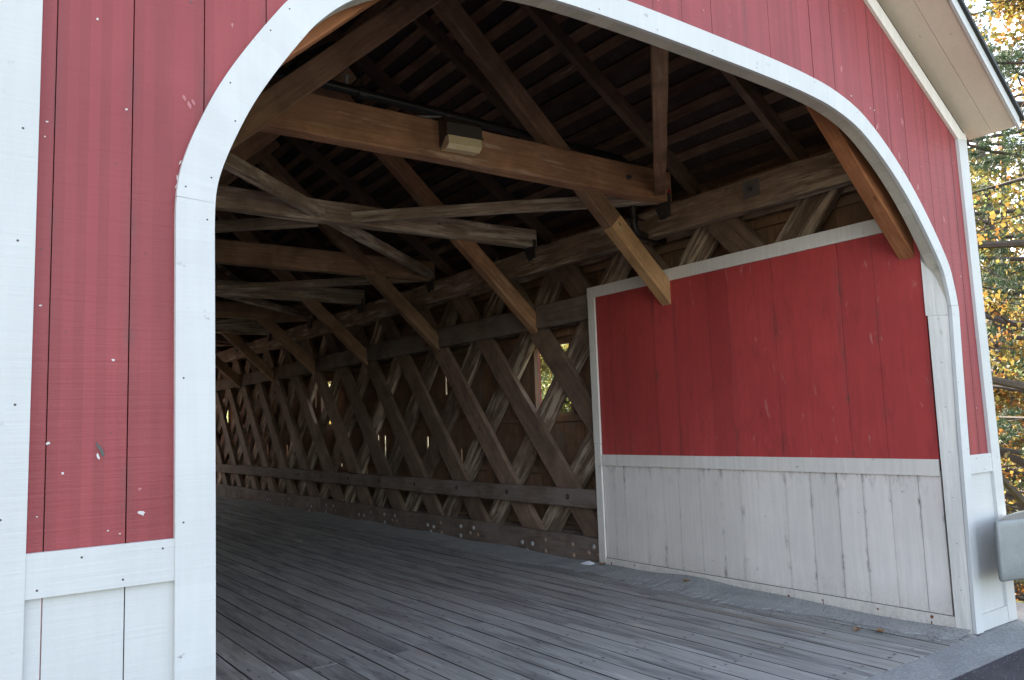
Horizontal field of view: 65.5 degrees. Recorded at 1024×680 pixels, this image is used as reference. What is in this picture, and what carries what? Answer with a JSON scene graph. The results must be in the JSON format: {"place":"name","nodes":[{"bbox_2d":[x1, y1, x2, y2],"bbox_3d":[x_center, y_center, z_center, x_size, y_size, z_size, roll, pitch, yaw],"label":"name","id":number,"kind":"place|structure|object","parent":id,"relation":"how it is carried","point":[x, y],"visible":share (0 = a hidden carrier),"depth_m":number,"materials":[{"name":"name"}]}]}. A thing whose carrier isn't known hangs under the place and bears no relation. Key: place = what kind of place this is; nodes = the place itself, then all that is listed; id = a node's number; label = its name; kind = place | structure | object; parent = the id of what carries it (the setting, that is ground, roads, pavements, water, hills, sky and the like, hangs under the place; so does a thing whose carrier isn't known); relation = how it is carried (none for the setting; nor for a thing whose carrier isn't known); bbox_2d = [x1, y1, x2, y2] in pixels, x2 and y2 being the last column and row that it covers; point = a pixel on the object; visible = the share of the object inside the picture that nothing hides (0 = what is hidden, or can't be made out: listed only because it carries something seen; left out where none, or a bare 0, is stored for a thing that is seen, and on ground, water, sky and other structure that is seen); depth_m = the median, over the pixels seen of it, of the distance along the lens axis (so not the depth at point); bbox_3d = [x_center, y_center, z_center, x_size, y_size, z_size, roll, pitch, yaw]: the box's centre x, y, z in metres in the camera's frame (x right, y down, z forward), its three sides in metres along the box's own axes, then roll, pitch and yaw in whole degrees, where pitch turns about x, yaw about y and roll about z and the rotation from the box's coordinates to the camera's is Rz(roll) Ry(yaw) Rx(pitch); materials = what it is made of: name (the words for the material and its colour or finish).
{"place":"outdoors","nodes":[
{"label":"outdoors","id":0,"kind":"place"},
{"bbox_2d":[227,304,1023,602],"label":"ground","id":1,"kind":"structure","parent":0,"point":[1021,484],"depth_m":36.27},
{"bbox_2d":[0,0,1023,679],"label":"covered bridge","id":2,"kind":"structure","parent":1,"relation":"on","point":[226,254],"depth_m":6.60,"materials":[{"name":"red paint"}]},
{"bbox_2d":[419,115,483,155],"bbox_3d":[-0.607,-1.721,6.568,0.752,0.327,0.239,0,-6,-18],"label":"floodlight","id":3,"kind":"object","parent":2,"relation":"attached to","point":[459,136],"visible":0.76,"depth_m":6.57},
{"bbox_2d":[273,55,666,244],"bbox_3d":[-0.543,-1.673,7.082,5.315,1.141,0.108,2,-7,-35],"label":"sprinkler pipe","id":4,"kind":"object","parent":2,"relation":"attached to","point":[360,92],"visible":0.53,"depth_m":7.07,"materials":[{"name":"metal"}]},
{"bbox_2d":[540,357,552,393],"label":"broadleaf tree","id":5,"kind":"object","parent":1,"relation":"on","point":[545,386],"depth_m":45.63,"materials":[{"name":"green plant"}]},
{"bbox_2d":[540,344,568,382],"bbox_3d":[-0.976,-0.598,24.567,12.335,18.055,11.716,2,-7,-35],"label":"broadleaf tree","id":6,"kind":"object","parent":1,"relation":"on","point":[544,367],"depth_m":22.70,"materials":[{"name":"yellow plant"}]},
{"bbox_2d":[541,344,570,411],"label":"broadleaf tree","id":7,"kind":"object","parent":1,"relation":"on","point":[566,407],"visible":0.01,"depth_m":40.95,"materials":[{"name":"green plant"}]},
{"bbox_2d":[864,602,1023,679],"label":"concrete apron","id":8,"kind":"object","parent":1,"relation":"on","point":[980,648],"visible":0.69,"depth_m":5.21,"materials":[{"name":"grey concrete"}]},
{"bbox_2d":[221,499,1023,679],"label":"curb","id":9,"kind":"structure","parent":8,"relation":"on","point":[702,588],"depth_m":7.71,"materials":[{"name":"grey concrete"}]},
{"bbox_2d":[580,561,594,564],"bbox_3d":[0.853,2.488,8.911,0.085,0.042,0.180,2,-7,-35],"label":"paper scrap","id":10,"kind":"object","parent":9,"relation":"on","point":[588,563],"visible":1,"depth_m":8.89,"materials":[{"name":"white paper"}]},
{"bbox_2d":[964,0,1023,514],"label":"pine tree","id":11,"kind":"object","parent":1,"relation":"on","point":[984,187],"visible":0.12,"depth_m":15.76,"materials":[{"name":"green plant"}]},
{"bbox_2d":[965,0,1023,513],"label":"broadleaf tree","id":12,"kind":"object","parent":1,"relation":"on","point":[1013,495],"visible":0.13,"depth_m":10.45,"materials":[{"name":"yellow plant"}]},
{"bbox_2d":[967,131,1022,335],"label":"broadleaf tree","id":13,"kind":"object","parent":1,"relation":"on","point":[1014,220],"depth_m":41.07,"materials":[{"name":"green plant"}]},
{"bbox_2d":[967,4,1023,513],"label":"pine tree","id":14,"kind":"object","parent":1,"relation":"on","point":[1020,268],"visible":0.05,"depth_m":23.20,"materials":[{"name":"green plant"}]},
{"bbox_2d":[968,0,1023,586],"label":"pine tree","id":15,"kind":"object","parent":1,"relation":"on","point":[1011,156],"visible":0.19,"depth_m":12.56,"materials":[{"name":"green plant"}]},
{"bbox_2d":[968,0,1023,434],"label":"broadleaf tree","id":16,"kind":"object","parent":1,"relation":"on","point":[1006,39],"visible":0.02,"depth_m":27.95,"materials":[{"name":"yellow plant"}]},
{"bbox_2d":[969,132,1023,488],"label":"broadleaf tree","id":17,"kind":"object","parent":1,"relation":"on","point":[983,180],"visible":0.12,"depth_m":21.37,"materials":[{"name":"orange plant"}]},
{"bbox_2d":[970,150,1022,368],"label":"pine tree","id":18,"kind":"object","parent":1,"relation":"on","point":[985,251],"depth_m":28.36,"materials":[{"name":"green plant"}]},
{"bbox_2d":[972,148,1023,350],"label":"broadleaf tree","id":19,"kind":"object","parent":1,"relation":"on","point":[1011,223],"visible":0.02,"depth_m":34.08,"materials":[{"name":"yellow plant"}]},
{"bbox_2d":[993,357,1023,600],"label":"broadleaf tree","id":20,"kind":"object","parent":1,"relation":"on","point":[1004,394],"visible":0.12,"depth_m":17.97,"materials":[{"name":"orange plant"}]},
{"bbox_2d":[994,510,1023,581],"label":"guardrail","id":21,"kind":"object","parent":1,"relation":"on","point":[1009,536],"visible":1,"depth_m":5.65,"materials":[{"name":"metal"}]},
{"bbox_2d":[951,648,1023,679],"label":"road","id":22,"kind":"structure","parent":0,"point":[1010,667],"depth_m":4.91,"materials":[{"name":"grey asphalt"}]},
{"bbox_2d":[965,0,1023,261],"label":"sky","id":23,"kind":"structure","parent":0,"point":[1000,29],"materials":[{"name":"white"}]},
{"bbox_2d":[1014,579,1023,597],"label":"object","id":24,"kind":"structure","parent":0,"point":[1015,589],"depth_m":20.67,"materials":[{"name":"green plant"}]}
]}

